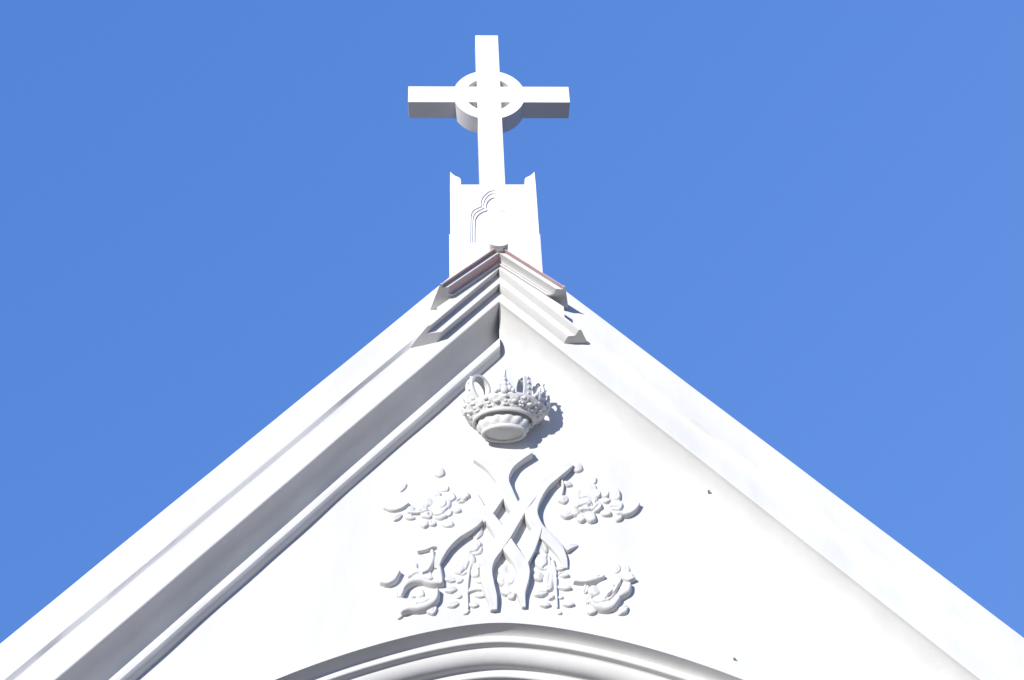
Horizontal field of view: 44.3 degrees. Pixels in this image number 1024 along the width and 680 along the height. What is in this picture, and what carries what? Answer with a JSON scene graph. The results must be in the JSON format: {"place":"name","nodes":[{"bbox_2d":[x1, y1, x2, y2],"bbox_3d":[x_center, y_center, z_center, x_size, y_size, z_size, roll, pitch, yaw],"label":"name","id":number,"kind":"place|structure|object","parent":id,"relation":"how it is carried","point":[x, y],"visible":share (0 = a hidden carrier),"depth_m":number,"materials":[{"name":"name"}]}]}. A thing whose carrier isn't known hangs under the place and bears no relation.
{"place":"outdoors","nodes":[
{"label":"outdoors","id":0,"kind":"place"},
{"bbox_2d":[0,245,1023,679],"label":"church","id":1,"kind":"structure","parent":0,"point":[282,545],"depth_m":11.63,"materials":[{"name":"white paint"}]},
{"bbox_2d":[380,549,443,619],"bbox_3d":[-0.916,2.219,11.479,0.590,0.691,0.094,0,-38,-3],"label":"leaf scroll","id":2,"kind":"object","parent":1,"relation":"attached to","point":[427,603],"visible":1,"depth_m":11.45,"materials":[{"name":"white paint"}]},
{"bbox_2d":[383,467,469,528],"bbox_3d":[-0.818,1.505,12.059,0.835,0.682,0.054,0,-38,-3],"label":"flower spray","id":3,"kind":"object","parent":1,"relation":"attached to","point":[438,503],"visible":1,"depth_m":11.98,"materials":[{"name":"white paint"}]},
{"bbox_2d":[443,526,484,614],"bbox_3d":[-0.441,2.113,11.612,0.394,0.922,0.050,0,-38,-3],"label":"leafy vine","id":4,"kind":"object","parent":1,"relation":"attached to","point":[465,564],"visible":1,"depth_m":11.58,"materials":[{"name":"white paint"}]},
{"bbox_2d":[449,172,542,276],"bbox_3d":[-0.192,-1.060,14.124,1.025,2.242,1.497,0,-38,-3],"label":"cross pedestal","id":5,"kind":"object","parent":1,"relation":"on","point":[498,218],"visible":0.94,"depth_m":14.31,"materials":[{"name":"white paint"}]},
{"bbox_2d":[408,35,569,184],"bbox_3d":[-0.282,-2.792,15.618,2.010,2.751,0.272,0,-38,-3],"label":"ringed cross","id":6,"kind":"object","parent":5,"relation":"on","point":[489,102],"visible":0.97,"depth_m":15.63,"materials":[{"name":"white paint"}]},
{"bbox_2d":[417,447,577,611],"bbox_3d":[-0.132,1.762,11.858,1.526,1.703,0.129,0,-38,-3],"label":"carved monogram","id":7,"kind":"object","parent":1,"relation":"attached to","point":[526,507],"visible":1,"depth_m":11.80,"materials":[{"name":"white paint"}]},
{"bbox_2d":[460,368,549,442],"bbox_3d":[-0.058,0.628,12.442,0.904,0.593,0.551,0,-38,-3],"label":"crown","id":8,"kind":"object","parent":1,"relation":"attached to","point":[504,412],"visible":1,"depth_m":12.33,"materials":[{"name":"white paint"}]},
{"bbox_2d":[497,563,516,600],"bbox_3d":[-0.018,2.212,11.549,0.250,0.389,0.061,0,-38,-3],"label":"leaf cluster","id":9,"kind":"object","parent":1,"relation":"attached to","point":[507,579],"visible":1,"depth_m":11.52,"materials":[{"name":"white paint"}]},
{"bbox_2d":[533,541,574,614],"bbox_3d":[0.370,2.184,11.591,0.403,0.758,0.056,0,-38,-3],"label":"leafy vine","id":10,"kind":"object","parent":1,"relation":"attached to","point":[543,561],"visible":1,"depth_m":11.57,"materials":[{"name":"white paint"}]},
{"bbox_2d":[555,462,639,523],"bbox_3d":[0.812,1.465,12.150,0.835,0.686,0.082,0,-38,-3],"label":"flower spray","id":11,"kind":"object","parent":1,"relation":"attached to","point":[586,496],"visible":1,"depth_m":12.07,"materials":[{"name":"white paint"}]},
{"bbox_2d":[573,564,635,615],"bbox_3d":[0.856,2.276,11.522,0.586,0.523,0.091,0,-38,-3],"label":"leaf scroll","id":12,"kind":"object","parent":1,"relation":"attached to","point":[609,593],"visible":1,"depth_m":11.50,"materials":[{"name":"white paint"}]},
{"bbox_2d":[0,0,1023,642],"label":"sky","id":13,"kind":"structure","parent":0,"point":[809,213],"materials":[{"name":"blue"}]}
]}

